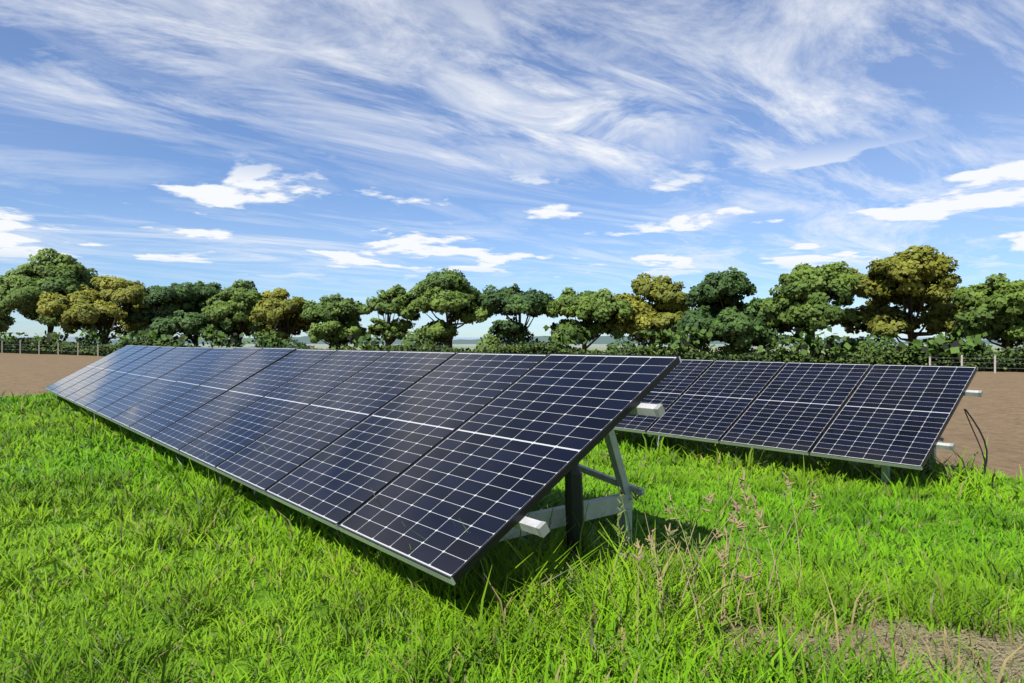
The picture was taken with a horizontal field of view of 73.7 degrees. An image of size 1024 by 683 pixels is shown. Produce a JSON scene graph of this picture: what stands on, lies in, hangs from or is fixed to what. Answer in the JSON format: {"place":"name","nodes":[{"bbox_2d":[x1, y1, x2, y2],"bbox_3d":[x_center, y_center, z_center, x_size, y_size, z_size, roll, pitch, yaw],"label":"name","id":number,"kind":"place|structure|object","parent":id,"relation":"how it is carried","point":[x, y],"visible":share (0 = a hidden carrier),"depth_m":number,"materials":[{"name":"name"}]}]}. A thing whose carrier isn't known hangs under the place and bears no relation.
{"place":"outdoors","nodes":[
{"label":"outdoors","id":0,"kind":"place"},
{"bbox_2d":[1,336,1000,341],"bbox_3d":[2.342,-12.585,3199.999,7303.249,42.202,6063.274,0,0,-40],"label":"hills","id":1,"kind":"structure","parent":0,"point":[71,339],"depth_m":3200.00,"materials":[{"name":"blue"}]},
{"bbox_2d":[0,390,1023,682],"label":"grass","id":2,"kind":"structure","parent":0,"point":[500,584],"depth_m":3.39,"materials":[{"name":"green plant"}]},
{"bbox_2d":[0,344,1023,682],"bbox_3d":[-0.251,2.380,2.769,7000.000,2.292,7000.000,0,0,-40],"label":"ground","id":3,"kind":"structure","parent":0,"point":[996,410],"depth_m":4.57,"materials":[{"name":"brown soil"}]},
{"bbox_2d":[0,314,15,332],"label":"tree","id":4,"kind":"object","parent":3,"relation":"on","point":[6,322],"visible":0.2,"depth_m":91.24,"materials":[{"name":"green plant"}]},
{"bbox_2d":[1,340,98,356],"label":"fence","id":5,"kind":"object","parent":3,"relation":"on","point":[78,346],"visible":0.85,"depth_m":74.46,"materials":[{"name":"grey wood"}]},
{"bbox_2d":[0,248,100,333],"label":"tree","id":6,"kind":"object","parent":3,"relation":"on","point":[24,287],"visible":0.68,"depth_m":81.02,"materials":[{"name":"green plant"}]},
{"bbox_2d":[36,275,156,344],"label":"tree","id":7,"kind":"object","parent":3,"relation":"on","point":[87,307],"visible":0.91,"depth_m":79.02,"materials":[{"name":"green plant"}]},
{"bbox_2d":[124,285,164,338],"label":"tree","id":8,"kind":"object","parent":3,"relation":"on","point":[148,315],"visible":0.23,"depth_m":81.76,"materials":[{"name":"green plant"}]},
{"bbox_2d":[142,280,226,343],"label":"tree","id":9,"kind":"object","parent":3,"relation":"on","point":[179,306],"visible":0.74,"depth_m":75.87,"materials":[{"name":"green plant"}]},
{"bbox_2d":[201,279,266,346],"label":"tree","id":10,"kind":"object","parent":3,"relation":"on","point":[234,302],"visible":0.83,"depth_m":74.90,"materials":[{"name":"green plant"}]},
{"bbox_2d":[248,287,314,345],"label":"tree","id":11,"kind":"object","parent":3,"relation":"on","point":[275,309],"visible":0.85,"depth_m":74.39,"materials":[{"name":"green plant"}]},
{"bbox_2d":[300,293,367,349],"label":"tree","id":12,"kind":"object","parent":3,"relation":"on","point":[326,311],"visible":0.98,"depth_m":71.86,"materials":[{"name":"green plant"}]},
{"bbox_2d":[44,345,681,597],"bbox_3d":[-4.348,0.865,8.998,1.653,1.579,15.090,0,0,-40],"label":"solar array","id":13,"kind":"object","parent":3,"relation":"on","point":[490,450],"visible":0.95,"depth_m":4.28,"materials":[{"name":"blue glass"}]},
{"bbox_2d":[362,284,420,346],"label":"tree","id":14,"kind":"object","parent":3,"relation":"on","point":[387,305],"visible":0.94,"depth_m":70.52,"materials":[{"name":"green plant"}]},
{"bbox_2d":[395,268,495,347],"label":"tree","id":15,"kind":"object","parent":3,"relation":"on","point":[456,299],"visible":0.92,"depth_m":68.87,"materials":[{"name":"green plant"}]},
{"bbox_2d":[0,323,1023,371],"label":"hedge","id":16,"kind":"object","parent":3,"relation":"on","point":[939,351],"visible":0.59,"depth_m":57.49,"materials":[{"name":"green plant"}]},
{"bbox_2d":[477,283,554,343],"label":"tree","id":17,"kind":"object","parent":3,"relation":"on","point":[512,301],"visible":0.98,"depth_m":66.97,"materials":[{"name":"green plant"}]},
{"bbox_2d":[21,336,1016,343],"bbox_3d":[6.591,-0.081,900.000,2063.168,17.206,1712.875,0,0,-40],"label":"treeline","id":18,"kind":"object","parent":3,"relation":"on","point":[599,340],"visible":0.06,"depth_m":900.00,"materials":[{"name":"grey"}]},
{"bbox_2d":[79,328,1023,356],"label":"tree line shrubs","id":19,"kind":"object","parent":3,"relation":"on","point":[860,345],"visible":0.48,"depth_m":62.34,"materials":[{"name":"green plant"}]},
{"bbox_2d":[543,287,632,349],"bbox_3d":[8.210,-1.359,66.029,8.505,7.698,9.310,0,0,-40],"label":"tree","id":20,"kind":"object","parent":3,"relation":"on","point":[589,307],"visible":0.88,"depth_m":64.35,"materials":[{"name":"green plant"}]},
{"bbox_2d":[606,272,693,346],"bbox_3d":[13.586,-2.150,67.057,9.277,9.398,9.522,0,0,-40],"label":"tree","id":21,"kind":"object","parent":3,"relation":"on","point":[668,308],"visible":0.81,"depth_m":64.57,"materials":[{"name":"yellow plant"}]},
{"bbox_2d":[565,470,820,644],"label":"tall weeds","id":22,"kind":"object","parent":3,"relation":"on","point":[651,540],"visible":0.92,"depth_m":2.93,"materials":[{"name":"brown plant"}]},
{"bbox_2d":[672,266,785,353],"bbox_3d":[19.621,-2.028,61.072,10.278,9.186,9.604,0,0,-40],"label":"tree","id":23,"kind":"object","parent":3,"relation":"on","point":[721,313],"visible":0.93,"depth_m":58.56,"materials":[{"name":"green plant"}]},
{"bbox_2d":[456,530,1023,682],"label":"bare soil patch","id":24,"kind":"object","parent":3,"relation":"on","point":[928,642],"visible":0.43,"depth_m":2.85,"materials":[{"name":"brown soil"}]},
{"bbox_2d":[614,359,987,485],"bbox_3d":[-0.362,1.037,12.385,1.653,1.570,15.171,0,0,-40],"label":"solar array","id":25,"kind":"object","parent":3,"relation":"on","point":[885,417],"visible":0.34,"depth_m":7.64,"materials":[{"name":"blue glass"}]},
{"bbox_2d":[755,261,864,352],"bbox_3d":[25.749,-2.179,58.987,9.230,9.551,8.979,0,0,-40],"label":"tree","id":26,"kind":"object","parent":3,"relation":"on","point":[804,294],"visible":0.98,"depth_m":56.26,"materials":[{"name":"green plant"}]},
{"bbox_2d":[840,244,973,346],"bbox_3d":[35.219,-2.657,61.166,12.577,10.781,11.494,0,0,-40],"label":"tree","id":27,"kind":"object","parent":3,"relation":"on","point":[915,279],"visible":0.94,"depth_m":59.04,"materials":[{"name":"green plant"}]},
{"bbox_2d":[929,355,1023,372],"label":"fence","id":28,"kind":"object","parent":3,"relation":"on","point":[994,358],"visible":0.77,"depth_m":47.29,"materials":[{"name":"grey wood"}]},
{"bbox_2d":[949,273,1023,348],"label":"tree","id":29,"kind":"object","parent":3,"relation":"on","point":[996,313],"visible":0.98,"depth_m":53.85,"materials":[{"name":"green plant"}]},
{"bbox_2d":[0,0,1023,337],"label":"sky","id":30,"kind":"structure","parent":0,"point":[309,149],"materials":[{"name":"blue"}]}
]}

